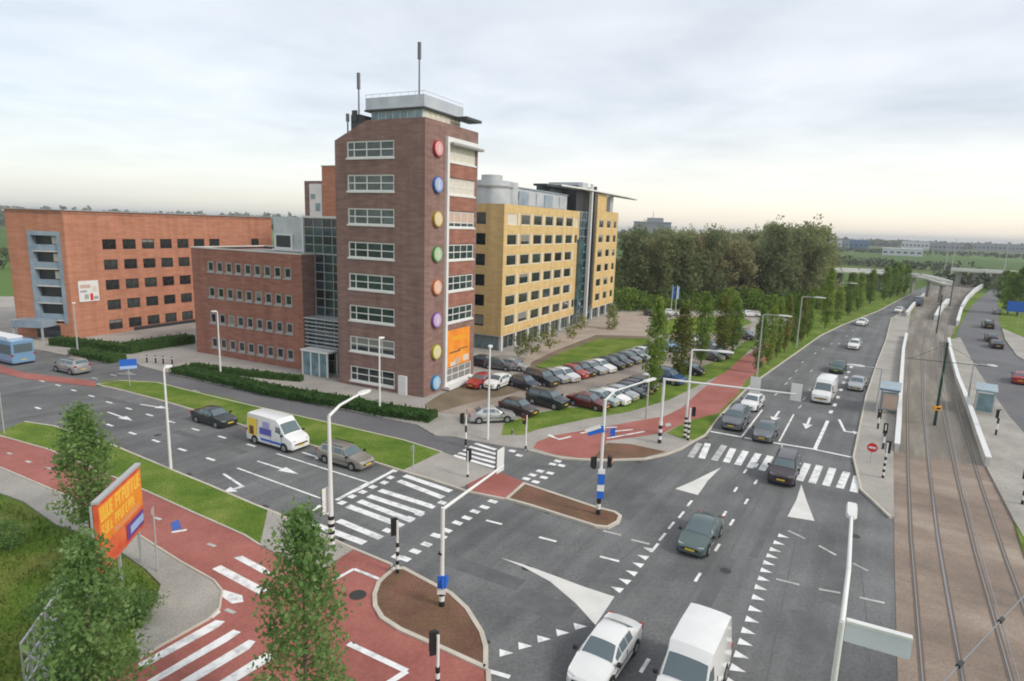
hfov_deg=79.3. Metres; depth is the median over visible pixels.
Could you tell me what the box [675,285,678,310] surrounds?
flag pole
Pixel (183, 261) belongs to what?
window
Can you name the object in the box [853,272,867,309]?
poplar tree
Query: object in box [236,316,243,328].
window
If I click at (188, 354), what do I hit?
pavement
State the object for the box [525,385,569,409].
parked car
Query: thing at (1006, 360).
road
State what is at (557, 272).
window
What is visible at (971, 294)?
viaduct parapet
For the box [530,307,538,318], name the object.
window
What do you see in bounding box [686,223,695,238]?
wood tree
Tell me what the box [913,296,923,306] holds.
delivery van
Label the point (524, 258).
window
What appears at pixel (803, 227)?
wood tree
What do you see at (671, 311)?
parked car
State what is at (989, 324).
car
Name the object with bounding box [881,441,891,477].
signal post
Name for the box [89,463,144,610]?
billboard
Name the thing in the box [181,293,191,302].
window
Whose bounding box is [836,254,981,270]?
tree belt
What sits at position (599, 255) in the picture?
window
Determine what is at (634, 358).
parked car
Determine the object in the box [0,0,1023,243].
sky
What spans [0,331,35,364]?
city bus
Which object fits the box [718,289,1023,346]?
meadow
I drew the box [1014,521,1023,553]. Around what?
grass corner
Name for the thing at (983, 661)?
tram crossing
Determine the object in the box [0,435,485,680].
cycle path
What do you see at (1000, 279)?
roadside tree
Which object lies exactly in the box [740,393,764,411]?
car
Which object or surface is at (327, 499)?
street lamp
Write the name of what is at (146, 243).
window
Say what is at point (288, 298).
window
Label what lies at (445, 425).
lot entrance
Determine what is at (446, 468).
refuge pavement
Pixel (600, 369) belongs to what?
parked car
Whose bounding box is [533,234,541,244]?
window
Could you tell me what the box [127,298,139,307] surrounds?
window
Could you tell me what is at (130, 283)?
window
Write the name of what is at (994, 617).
tram track
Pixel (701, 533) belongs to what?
car
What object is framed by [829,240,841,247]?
industrial hall
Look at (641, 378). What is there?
parked car
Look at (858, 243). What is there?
industrial hall
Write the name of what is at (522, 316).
window
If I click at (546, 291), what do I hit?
window
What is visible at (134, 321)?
window
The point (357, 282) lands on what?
window
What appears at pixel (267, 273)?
window
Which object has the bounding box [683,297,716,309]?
bush
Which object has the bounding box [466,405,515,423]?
parked car
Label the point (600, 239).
window
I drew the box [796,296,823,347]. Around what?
street lamp
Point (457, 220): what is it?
window
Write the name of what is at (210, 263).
window
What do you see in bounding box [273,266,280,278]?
window
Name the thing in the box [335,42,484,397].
office tower
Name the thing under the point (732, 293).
bush
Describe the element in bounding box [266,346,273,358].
window
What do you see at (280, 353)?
window
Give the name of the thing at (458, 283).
window
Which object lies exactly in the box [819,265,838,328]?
poplar tree
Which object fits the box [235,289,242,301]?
window
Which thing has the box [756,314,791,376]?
street lamp
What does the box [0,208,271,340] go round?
orange building
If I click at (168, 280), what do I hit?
window
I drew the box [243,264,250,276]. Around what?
window
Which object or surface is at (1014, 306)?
road sign
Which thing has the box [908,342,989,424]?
tram pole
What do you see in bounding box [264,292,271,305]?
window
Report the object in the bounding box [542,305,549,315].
window
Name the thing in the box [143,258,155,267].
window
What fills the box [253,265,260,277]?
window
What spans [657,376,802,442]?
signal gantry
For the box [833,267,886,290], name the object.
viaduct
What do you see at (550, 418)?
lawn
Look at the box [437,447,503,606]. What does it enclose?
signal mast
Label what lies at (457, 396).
bare soil
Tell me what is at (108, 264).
window
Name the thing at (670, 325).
lawn
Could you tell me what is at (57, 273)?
stair window
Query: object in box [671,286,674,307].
flag pole
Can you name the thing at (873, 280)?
poplar tree
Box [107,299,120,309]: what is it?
window
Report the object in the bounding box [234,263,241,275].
window
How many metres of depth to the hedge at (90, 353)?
76.57 m
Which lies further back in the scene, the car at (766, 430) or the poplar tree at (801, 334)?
the poplar tree at (801, 334)
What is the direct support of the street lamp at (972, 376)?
on the platform at (1005, 467)
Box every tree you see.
[20,526,160,680]
[44,396,122,534]
[247,491,361,680]
[513,332,530,356]
[521,325,545,353]
[538,322,560,348]
[564,319,577,338]
[574,313,589,329]
[606,302,619,328]
[614,222,654,305]
[615,228,653,297]
[634,219,649,292]
[641,236,658,294]
[641,296,669,394]
[643,232,656,283]
[649,224,664,301]
[649,233,663,292]
[650,226,687,307]
[654,227,712,305]
[665,301,700,375]
[679,241,697,294]
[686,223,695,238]
[691,223,713,301]
[693,230,704,259]
[693,291,716,363]
[697,223,729,294]
[707,242,735,305]
[710,223,733,242]
[712,233,762,300]
[712,292,736,349]
[713,244,745,303]
[719,231,746,245]
[719,232,734,274]
[726,296,746,350]
[734,246,766,288]
[736,227,750,236]
[738,236,781,291]
[741,234,766,276]
[744,231,758,246]
[748,224,763,238]
[751,233,777,248]
[751,304,769,370]
[752,246,783,305]
[756,214,792,245]
[757,221,803,301]
[764,294,780,363]
[773,296,787,357]
[774,236,802,292]
[776,220,807,293]
[781,294,794,352]
[786,221,826,289]
[790,213,838,301]
[790,293,803,345]
[796,247,824,295]
[796,296,808,341]
[803,291,816,336]
[811,236,833,287]
[818,226,848,290]
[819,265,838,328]
[821,251,845,291]
[831,285,846,321]
[843,272,860,314]
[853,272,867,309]
[864,268,879,303]
[878,265,892,299]
[885,261,902,298]
[892,261,908,295]
[902,264,912,293]
[993,270,1010,301]
[1000,271,1018,313]
[1003,266,1023,314]
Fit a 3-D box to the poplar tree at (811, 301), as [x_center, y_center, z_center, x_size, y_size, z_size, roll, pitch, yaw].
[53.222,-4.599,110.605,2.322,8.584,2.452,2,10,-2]
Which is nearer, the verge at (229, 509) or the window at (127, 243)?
the verge at (229, 509)
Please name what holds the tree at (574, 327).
on the office walkway
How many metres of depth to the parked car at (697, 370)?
78.32 m
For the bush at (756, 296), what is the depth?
147.74 m
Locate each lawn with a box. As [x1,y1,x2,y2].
[502,340,755,434]
[534,339,649,367]
[662,316,751,333]
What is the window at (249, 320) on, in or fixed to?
in the brick wing
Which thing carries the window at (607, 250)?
in the yellow office
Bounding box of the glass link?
[300,216,338,377]
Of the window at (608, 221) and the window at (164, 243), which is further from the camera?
the window at (608, 221)
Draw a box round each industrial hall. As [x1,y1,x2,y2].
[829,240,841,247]
[841,240,848,247]
[849,239,869,249]
[882,247,923,256]
[901,241,929,249]
[929,242,964,251]
[973,243,1023,252]
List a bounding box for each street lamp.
[72,302,78,349]
[163,365,172,468]
[211,310,221,371]
[321,389,370,546]
[378,336,384,405]
[486,345,492,439]
[642,373,649,418]
[683,349,733,437]
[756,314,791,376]
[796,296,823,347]
[830,502,912,680]
[847,364,882,412]
[967,364,997,396]
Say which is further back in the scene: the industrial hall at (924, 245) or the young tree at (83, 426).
the industrial hall at (924, 245)
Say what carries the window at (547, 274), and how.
in the yellow office
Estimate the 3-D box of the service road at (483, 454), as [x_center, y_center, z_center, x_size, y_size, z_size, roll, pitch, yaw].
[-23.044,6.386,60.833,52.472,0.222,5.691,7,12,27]
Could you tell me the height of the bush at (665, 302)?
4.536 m
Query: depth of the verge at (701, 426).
105.04 m
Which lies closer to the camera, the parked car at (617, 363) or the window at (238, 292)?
the window at (238, 292)
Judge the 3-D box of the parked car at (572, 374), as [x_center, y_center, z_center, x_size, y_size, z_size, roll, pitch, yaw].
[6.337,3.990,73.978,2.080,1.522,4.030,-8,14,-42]
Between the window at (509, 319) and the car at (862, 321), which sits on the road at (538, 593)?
the car at (862, 321)
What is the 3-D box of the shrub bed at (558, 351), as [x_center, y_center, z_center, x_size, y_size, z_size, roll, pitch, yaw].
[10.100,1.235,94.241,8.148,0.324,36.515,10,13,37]
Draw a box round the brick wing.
[190,217,315,369]
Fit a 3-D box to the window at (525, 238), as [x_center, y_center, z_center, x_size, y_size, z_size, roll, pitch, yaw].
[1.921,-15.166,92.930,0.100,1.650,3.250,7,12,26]
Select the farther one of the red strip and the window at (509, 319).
the window at (509, 319)
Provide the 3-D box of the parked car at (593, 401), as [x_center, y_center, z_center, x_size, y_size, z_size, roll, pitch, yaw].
[7.795,6.083,63.013,4.530,1.492,2.100,10,13,36]
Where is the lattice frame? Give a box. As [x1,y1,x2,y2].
[19,582,94,680]
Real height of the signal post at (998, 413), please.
2.625 m
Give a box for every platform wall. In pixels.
[894,333,907,452]
[947,337,991,466]
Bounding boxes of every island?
[372,566,490,680]
[505,482,621,529]
[595,443,664,458]
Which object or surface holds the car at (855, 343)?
on the road at (538, 593)
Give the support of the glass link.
on the pavement at (188, 354)
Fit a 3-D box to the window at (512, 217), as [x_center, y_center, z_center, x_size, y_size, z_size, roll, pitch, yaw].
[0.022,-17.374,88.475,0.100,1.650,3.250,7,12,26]
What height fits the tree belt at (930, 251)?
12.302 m
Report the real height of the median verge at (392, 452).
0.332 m
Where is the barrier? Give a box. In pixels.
[934,299,949,319]
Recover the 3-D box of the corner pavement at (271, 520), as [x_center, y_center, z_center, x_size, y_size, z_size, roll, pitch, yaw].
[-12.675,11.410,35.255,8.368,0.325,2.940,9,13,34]
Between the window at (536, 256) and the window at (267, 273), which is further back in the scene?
the window at (536, 256)
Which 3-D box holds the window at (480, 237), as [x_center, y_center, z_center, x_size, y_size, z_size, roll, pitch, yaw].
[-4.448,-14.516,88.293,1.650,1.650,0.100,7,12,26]
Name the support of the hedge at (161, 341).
on the pavement at (188, 354)
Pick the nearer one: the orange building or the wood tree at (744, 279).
the orange building
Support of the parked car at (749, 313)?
on the pavement at (188, 354)
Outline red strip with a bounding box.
[0,365,95,386]
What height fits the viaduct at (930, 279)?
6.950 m
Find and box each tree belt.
[0,205,296,219]
[0,208,273,230]
[0,247,9,268]
[617,227,834,239]
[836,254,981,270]
[837,236,1023,249]
[837,246,1023,258]
[924,269,1009,287]
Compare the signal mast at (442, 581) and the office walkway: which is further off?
the office walkway
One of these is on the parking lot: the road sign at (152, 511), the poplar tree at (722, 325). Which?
the poplar tree at (722, 325)
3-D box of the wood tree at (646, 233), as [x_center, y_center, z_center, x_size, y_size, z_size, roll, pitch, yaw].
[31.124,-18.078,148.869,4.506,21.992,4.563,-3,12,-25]
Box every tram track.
[906,286,965,680]
[934,286,1023,680]
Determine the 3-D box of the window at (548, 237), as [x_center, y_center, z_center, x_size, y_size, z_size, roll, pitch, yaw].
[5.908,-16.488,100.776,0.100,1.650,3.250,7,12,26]
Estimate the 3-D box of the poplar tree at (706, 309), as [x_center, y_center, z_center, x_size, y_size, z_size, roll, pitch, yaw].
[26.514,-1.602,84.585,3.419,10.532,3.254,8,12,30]
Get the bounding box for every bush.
[613,285,654,310]
[625,291,654,309]
[634,294,681,310]
[649,286,691,309]
[665,286,702,309]
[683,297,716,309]
[695,293,722,310]
[712,286,741,307]
[721,284,756,308]
[740,286,767,310]
[748,293,786,309]
[765,289,796,304]
[799,286,835,309]
[818,291,843,308]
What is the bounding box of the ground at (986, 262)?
[0,217,1023,304]
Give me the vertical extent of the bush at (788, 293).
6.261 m
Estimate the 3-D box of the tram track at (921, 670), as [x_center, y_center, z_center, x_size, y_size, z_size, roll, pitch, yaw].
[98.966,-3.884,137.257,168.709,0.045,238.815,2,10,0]
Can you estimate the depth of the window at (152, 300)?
98.62 m
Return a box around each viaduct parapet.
[905,293,924,316]
[956,284,982,325]
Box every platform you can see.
[852,309,910,518]
[951,337,1023,536]
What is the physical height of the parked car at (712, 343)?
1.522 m
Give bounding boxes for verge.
[0,421,392,566]
[96,380,504,499]
[666,285,914,439]
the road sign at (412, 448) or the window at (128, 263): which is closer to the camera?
the road sign at (412, 448)
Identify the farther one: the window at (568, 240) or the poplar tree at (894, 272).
the poplar tree at (894, 272)
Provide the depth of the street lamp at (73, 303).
77.91 m
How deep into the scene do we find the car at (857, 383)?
73.94 m
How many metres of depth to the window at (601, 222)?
123.58 m
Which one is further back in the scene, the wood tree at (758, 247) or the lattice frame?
the wood tree at (758, 247)
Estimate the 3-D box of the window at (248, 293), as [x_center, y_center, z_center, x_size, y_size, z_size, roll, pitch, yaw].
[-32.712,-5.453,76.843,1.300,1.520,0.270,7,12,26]
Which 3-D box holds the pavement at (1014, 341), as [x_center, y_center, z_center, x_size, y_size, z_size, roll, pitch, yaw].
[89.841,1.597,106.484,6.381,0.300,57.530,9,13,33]
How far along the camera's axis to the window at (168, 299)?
101.24 m
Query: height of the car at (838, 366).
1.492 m
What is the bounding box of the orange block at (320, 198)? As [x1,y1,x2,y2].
[304,165,335,216]
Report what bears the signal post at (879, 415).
on the platform at (876, 489)
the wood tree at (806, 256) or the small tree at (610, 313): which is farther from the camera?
the wood tree at (806, 256)
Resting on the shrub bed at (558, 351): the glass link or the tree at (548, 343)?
the tree at (548, 343)
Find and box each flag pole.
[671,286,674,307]
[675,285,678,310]
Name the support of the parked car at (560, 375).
on the parking lot
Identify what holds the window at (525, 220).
in the yellow office
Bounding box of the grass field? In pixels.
[0,494,159,680]
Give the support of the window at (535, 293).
in the yellow office
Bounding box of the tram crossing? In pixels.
[893,452,1023,680]
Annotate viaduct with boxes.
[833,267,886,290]
[907,273,952,301]
[951,267,1018,288]
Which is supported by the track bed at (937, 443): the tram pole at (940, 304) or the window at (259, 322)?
the tram pole at (940, 304)
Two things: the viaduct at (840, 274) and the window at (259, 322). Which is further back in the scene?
the viaduct at (840, 274)
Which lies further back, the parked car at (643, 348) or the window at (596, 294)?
the window at (596, 294)
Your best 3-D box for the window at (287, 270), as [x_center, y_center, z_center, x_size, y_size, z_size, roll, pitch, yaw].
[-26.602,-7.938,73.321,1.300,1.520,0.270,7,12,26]
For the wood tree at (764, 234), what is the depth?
165.02 m
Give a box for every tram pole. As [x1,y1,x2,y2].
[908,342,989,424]
[922,295,958,332]
[939,279,961,305]
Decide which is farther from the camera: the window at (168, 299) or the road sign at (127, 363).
the window at (168, 299)
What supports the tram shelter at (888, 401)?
on the platform at (876, 489)
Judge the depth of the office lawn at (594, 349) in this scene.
92.47 m
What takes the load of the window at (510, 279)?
in the yellow office
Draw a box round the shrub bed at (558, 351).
[530,335,649,366]
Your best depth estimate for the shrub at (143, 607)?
27.49 m
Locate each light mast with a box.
[943,242,951,280]
[1000,241,1012,293]
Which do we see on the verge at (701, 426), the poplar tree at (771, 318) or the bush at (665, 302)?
the poplar tree at (771, 318)
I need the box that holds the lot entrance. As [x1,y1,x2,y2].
[427,413,494,440]
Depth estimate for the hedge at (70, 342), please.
81.86 m
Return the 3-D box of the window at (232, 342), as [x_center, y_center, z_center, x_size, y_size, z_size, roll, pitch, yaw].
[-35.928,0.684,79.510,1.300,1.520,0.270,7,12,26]
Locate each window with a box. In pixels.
[51,236,56,243]
[53,254,58,261]
[55,271,59,278]
[102,239,115,248]
[104,259,117,269]
[105,279,118,289]
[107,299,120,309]
[109,319,122,329]
[122,239,135,248]
[124,259,136,268]
[126,278,138,288]
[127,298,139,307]
[129,316,141,326]
[142,239,153,248]
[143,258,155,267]
[145,277,156,286]
[146,296,157,305]
[147,314,158,324]
[160,239,171,247]
[161,258,172,266]
[163,276,173,285]
[164,294,174,303]
[165,312,176,321]
[177,239,187,247]
[178,257,188,265]
[180,275,190,284]
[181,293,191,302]
[182,311,192,319]
[194,239,203,245]
[206,261,213,272]
[208,286,214,298]
[209,239,218,245]
[209,312,216,324]
[211,337,217,348]
[215,262,222,273]
[217,287,223,299]
[219,314,225,325]
[220,338,226,350]
[224,262,231,274]
[226,288,233,300]
[227,315,234,326]
[228,340,235,351]
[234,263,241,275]
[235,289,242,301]
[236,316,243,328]
[238,341,244,353]
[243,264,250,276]
[244,290,252,302]
[246,317,253,329]
[247,343,254,354]
[251,239,257,244]
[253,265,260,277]
[254,291,261,303]
[255,318,262,331]
[256,344,263,356]
[263,265,270,278]
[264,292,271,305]
[265,320,272,332]
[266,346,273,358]
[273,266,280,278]
[274,293,281,306]
[275,321,282,333]
[276,347,283,359]
[283,267,291,279]
[284,294,292,307]
[285,322,292,335]
[286,349,293,361]
[311,194,319,210]
[346,140,394,159]
[346,174,394,192]
[347,208,394,226]
[347,241,394,261]
[348,273,394,293]
[348,305,394,326]
[349,336,394,358]
[349,365,394,388]
[447,361,471,384]
[448,274,473,292]
[448,304,472,324]
[449,211,474,228]
[449,244,474,261]
[450,145,476,167]
[450,178,475,198]
[474,314,483,325]
[475,274,484,285]
[475,294,483,305]
[476,212,485,223]
[476,233,485,244]
[476,253,484,265]
[504,314,513,326]
[505,294,514,306]
[506,254,515,265]
[506,274,515,286]
[507,234,516,245]
[508,213,517,224]
[518,310,526,322]
[519,273,527,284]
[519,292,527,303]
[520,253,528,264]
[521,214,530,225]
[521,234,529,244]
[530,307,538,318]
[531,290,538,300]
[532,253,540,263]
[532,271,539,282]
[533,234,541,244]
[534,215,541,225]
[542,287,549,298]
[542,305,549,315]
[543,270,550,280]
[544,252,551,262]
[545,216,552,225]
[545,234,552,244]
[552,302,559,312]
[553,286,559,295]
[554,269,560,278]
[555,234,562,243]
[555,252,561,261]
[556,217,563,226]
[562,300,568,309]
[563,284,569,293]
[564,267,570,276]
[565,234,571,243]
[565,251,570,260]
[566,217,572,226]
[595,292,599,300]
[596,278,599,286]
[597,249,601,257]
[597,264,600,271]
[598,235,602,242]
[599,220,603,227]
[605,249,608,256]
[606,235,609,242]
[607,220,610,227]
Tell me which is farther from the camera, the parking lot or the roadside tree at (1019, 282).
the roadside tree at (1019, 282)
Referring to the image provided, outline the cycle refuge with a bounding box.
[467,472,522,497]
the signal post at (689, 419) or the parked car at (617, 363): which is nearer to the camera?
the signal post at (689, 419)
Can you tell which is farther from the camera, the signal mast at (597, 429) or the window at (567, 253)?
the window at (567, 253)
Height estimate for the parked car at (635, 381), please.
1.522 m
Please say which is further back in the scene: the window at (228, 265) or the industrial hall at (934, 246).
the industrial hall at (934, 246)
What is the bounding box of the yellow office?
[474,174,636,350]
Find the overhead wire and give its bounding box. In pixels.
[925,315,1023,680]
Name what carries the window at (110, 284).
in the orange building
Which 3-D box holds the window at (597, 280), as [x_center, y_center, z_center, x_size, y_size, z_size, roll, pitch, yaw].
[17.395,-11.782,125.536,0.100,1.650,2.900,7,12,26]
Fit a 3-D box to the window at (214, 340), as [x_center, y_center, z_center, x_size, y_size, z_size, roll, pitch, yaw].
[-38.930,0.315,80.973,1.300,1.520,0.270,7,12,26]
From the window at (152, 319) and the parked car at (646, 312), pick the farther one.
the parked car at (646, 312)
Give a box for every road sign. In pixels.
[0,397,4,433]
[119,358,136,385]
[151,507,158,571]
[411,445,413,467]
[867,442,877,462]
[1006,301,1023,326]
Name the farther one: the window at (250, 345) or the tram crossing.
the window at (250, 345)
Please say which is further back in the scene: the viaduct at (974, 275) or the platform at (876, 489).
the viaduct at (974, 275)
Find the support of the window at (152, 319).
in the orange building
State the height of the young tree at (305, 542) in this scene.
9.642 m
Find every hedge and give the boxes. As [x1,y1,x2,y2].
[47,335,141,353]
[67,345,127,363]
[122,332,195,350]
[168,363,437,422]
[190,361,303,381]
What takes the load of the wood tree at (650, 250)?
on the pavement at (188, 354)
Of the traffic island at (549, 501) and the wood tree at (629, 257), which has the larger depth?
the wood tree at (629, 257)
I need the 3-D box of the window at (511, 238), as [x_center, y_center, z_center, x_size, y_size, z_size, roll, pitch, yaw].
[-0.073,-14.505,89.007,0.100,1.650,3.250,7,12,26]
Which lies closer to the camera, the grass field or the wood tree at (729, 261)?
the grass field
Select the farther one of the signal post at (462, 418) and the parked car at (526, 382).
the parked car at (526, 382)
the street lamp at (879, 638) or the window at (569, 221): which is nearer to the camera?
the street lamp at (879, 638)
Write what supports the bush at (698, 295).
on the pavement at (188, 354)
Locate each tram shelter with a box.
[878,380,901,413]
[974,382,998,414]
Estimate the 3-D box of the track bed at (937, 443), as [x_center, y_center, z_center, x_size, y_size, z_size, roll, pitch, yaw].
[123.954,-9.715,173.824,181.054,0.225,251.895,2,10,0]
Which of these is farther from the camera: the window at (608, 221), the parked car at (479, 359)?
the window at (608, 221)
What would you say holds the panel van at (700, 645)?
on the road at (538, 593)
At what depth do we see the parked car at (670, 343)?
93.38 m
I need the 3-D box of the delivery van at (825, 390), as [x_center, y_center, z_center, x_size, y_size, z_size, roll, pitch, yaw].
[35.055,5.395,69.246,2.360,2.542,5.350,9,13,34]
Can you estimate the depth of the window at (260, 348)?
77.39 m
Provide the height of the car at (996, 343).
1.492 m
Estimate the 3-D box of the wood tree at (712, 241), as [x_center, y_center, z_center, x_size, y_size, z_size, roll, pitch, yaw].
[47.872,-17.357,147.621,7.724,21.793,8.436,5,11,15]
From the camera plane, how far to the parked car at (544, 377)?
70.62 m
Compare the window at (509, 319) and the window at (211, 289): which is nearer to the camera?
the window at (211, 289)
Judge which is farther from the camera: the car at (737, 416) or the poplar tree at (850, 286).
the poplar tree at (850, 286)
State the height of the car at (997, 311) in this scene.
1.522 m
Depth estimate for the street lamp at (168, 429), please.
43.68 m
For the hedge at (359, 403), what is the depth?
62.07 m
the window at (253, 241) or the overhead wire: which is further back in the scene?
the window at (253, 241)
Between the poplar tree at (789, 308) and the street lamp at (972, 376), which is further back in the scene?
the poplar tree at (789, 308)
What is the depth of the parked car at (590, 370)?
76.07 m
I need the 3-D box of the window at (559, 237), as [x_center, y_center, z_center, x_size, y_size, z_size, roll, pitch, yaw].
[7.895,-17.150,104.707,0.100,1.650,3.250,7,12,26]
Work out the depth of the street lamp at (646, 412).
59.35 m
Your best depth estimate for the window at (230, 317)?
78.97 m
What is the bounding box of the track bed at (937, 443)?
[893,282,985,467]
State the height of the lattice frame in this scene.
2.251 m
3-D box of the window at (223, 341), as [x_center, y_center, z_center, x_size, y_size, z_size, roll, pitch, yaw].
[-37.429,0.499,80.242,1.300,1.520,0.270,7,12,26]
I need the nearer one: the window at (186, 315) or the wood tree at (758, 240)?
the window at (186, 315)
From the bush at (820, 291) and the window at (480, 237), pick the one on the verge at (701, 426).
the bush at (820, 291)
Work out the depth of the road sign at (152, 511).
31.23 m
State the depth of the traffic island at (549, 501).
40.32 m
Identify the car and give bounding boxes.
[53,355,90,374]
[190,405,237,428]
[316,438,373,470]
[465,371,491,389]
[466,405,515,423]
[473,354,488,365]
[483,356,512,371]
[483,372,510,389]
[498,396,538,416]
[503,357,528,371]
[509,373,540,390]
[523,366,559,387]
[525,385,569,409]
[544,367,570,383]
[554,366,580,382]
[562,363,589,378]
[566,391,610,410]
[566,611,643,680]
[572,361,596,376]
[578,360,607,374]
[585,388,619,407]
[589,358,616,372]
[593,355,625,369]
[600,387,630,406]
[605,383,639,401]
[607,381,646,398]
[608,353,633,366]
[616,350,642,363]
[618,378,651,393]
[626,348,652,361]
[628,375,659,391]
[630,346,647,352]
[643,308,653,315]
[649,365,686,385]
[654,337,680,351]
[665,308,679,315]
[673,361,705,375]
[677,509,724,557]
[694,339,715,347]
[696,349,725,361]
[708,346,731,358]
[721,402,750,430]
[732,328,755,339]
[740,310,759,316]
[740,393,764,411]
[752,418,778,443]
[768,446,800,486]
[829,360,847,373]
[847,337,861,349]
[847,375,866,391]
[855,318,868,325]
[894,306,903,312]
[981,320,994,328]
[984,333,997,341]
[988,339,1004,348]
[992,308,1002,314]
[1011,371,1023,383]
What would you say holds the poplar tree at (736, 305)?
on the lawn at (550, 418)
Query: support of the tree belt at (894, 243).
on the ground at (986, 262)
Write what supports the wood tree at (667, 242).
on the pavement at (188, 354)
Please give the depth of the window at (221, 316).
79.73 m
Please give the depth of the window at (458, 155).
66.24 m
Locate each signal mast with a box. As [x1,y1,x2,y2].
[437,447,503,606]
[585,377,655,514]
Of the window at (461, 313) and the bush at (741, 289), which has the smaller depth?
the window at (461, 313)
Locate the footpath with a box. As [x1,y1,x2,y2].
[0,468,220,656]
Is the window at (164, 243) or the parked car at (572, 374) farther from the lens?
the window at (164, 243)
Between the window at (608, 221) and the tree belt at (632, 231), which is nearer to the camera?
the window at (608, 221)
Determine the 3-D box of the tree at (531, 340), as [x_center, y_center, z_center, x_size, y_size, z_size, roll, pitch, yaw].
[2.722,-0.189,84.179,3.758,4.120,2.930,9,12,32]
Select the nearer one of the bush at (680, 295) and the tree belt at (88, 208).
the bush at (680, 295)
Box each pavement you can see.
[0,296,791,461]
[260,510,352,567]
[404,452,494,487]
[1002,328,1023,359]
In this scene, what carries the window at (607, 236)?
in the yellow office
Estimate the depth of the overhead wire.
21.66 m
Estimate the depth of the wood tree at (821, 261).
166.63 m
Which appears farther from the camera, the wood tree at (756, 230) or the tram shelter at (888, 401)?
the wood tree at (756, 230)
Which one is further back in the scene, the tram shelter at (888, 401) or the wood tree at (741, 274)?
the wood tree at (741, 274)
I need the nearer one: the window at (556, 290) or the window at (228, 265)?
the window at (228, 265)
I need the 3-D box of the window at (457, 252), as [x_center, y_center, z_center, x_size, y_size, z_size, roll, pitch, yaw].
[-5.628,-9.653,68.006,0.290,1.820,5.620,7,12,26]
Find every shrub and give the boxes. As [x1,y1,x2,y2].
[0,517,31,553]
[22,567,124,634]
[23,662,120,680]
[105,583,169,630]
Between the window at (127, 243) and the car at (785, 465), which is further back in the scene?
the window at (127, 243)
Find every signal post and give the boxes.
[391,517,398,573]
[429,629,439,680]
[460,412,466,446]
[466,448,471,476]
[522,413,527,449]
[686,407,695,440]
[877,409,881,428]
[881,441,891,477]
[882,423,888,448]
[995,409,1000,434]
[1021,472,1023,504]
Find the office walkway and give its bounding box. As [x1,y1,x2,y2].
[505,312,648,371]
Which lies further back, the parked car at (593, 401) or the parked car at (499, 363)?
the parked car at (499, 363)
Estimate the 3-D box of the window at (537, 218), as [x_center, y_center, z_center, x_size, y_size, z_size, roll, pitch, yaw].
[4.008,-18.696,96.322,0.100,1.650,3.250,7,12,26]
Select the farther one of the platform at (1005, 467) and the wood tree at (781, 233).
the wood tree at (781, 233)
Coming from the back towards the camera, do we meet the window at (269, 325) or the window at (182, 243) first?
the window at (182, 243)
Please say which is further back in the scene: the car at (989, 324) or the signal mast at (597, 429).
the car at (989, 324)
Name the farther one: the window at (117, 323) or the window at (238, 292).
the window at (117, 323)
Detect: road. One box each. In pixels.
[0,285,938,680]
[121,366,504,469]
[956,288,1023,431]
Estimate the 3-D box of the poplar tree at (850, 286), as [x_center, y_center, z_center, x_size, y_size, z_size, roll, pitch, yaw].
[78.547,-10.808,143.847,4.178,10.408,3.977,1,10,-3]
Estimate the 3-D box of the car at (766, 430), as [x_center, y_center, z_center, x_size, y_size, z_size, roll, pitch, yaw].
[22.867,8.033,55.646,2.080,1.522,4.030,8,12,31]
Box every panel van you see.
[246,408,308,452]
[652,603,732,680]
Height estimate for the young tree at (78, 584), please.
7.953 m
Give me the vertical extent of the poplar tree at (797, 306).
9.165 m
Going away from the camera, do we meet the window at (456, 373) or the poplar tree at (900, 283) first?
the window at (456, 373)
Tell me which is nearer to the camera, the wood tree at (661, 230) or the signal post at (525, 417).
the signal post at (525, 417)
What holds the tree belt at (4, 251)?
on the ground at (986, 262)
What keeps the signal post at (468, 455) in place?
on the refuge pavement at (446, 468)
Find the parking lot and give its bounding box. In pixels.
[439,314,750,423]
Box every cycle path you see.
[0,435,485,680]
[533,320,795,458]
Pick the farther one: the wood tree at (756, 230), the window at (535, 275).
the wood tree at (756, 230)
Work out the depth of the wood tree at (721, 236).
172.92 m
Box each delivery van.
[811,373,837,404]
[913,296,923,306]
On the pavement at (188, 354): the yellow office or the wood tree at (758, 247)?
the yellow office
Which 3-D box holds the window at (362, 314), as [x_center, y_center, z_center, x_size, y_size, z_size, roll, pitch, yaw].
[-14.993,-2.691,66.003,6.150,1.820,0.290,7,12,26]
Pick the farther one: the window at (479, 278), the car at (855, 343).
the car at (855, 343)
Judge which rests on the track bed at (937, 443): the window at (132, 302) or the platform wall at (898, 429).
the platform wall at (898, 429)
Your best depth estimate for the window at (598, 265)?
125.17 m
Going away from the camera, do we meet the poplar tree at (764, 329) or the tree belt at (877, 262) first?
the poplar tree at (764, 329)
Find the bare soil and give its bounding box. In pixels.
[425,384,521,411]
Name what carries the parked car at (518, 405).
on the parking lot
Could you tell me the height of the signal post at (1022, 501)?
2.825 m
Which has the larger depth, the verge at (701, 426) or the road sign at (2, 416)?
the verge at (701, 426)
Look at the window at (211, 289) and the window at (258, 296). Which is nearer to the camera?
the window at (258, 296)
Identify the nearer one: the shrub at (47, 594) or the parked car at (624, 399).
the shrub at (47, 594)
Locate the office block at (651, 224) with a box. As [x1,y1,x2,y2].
[633,211,671,235]

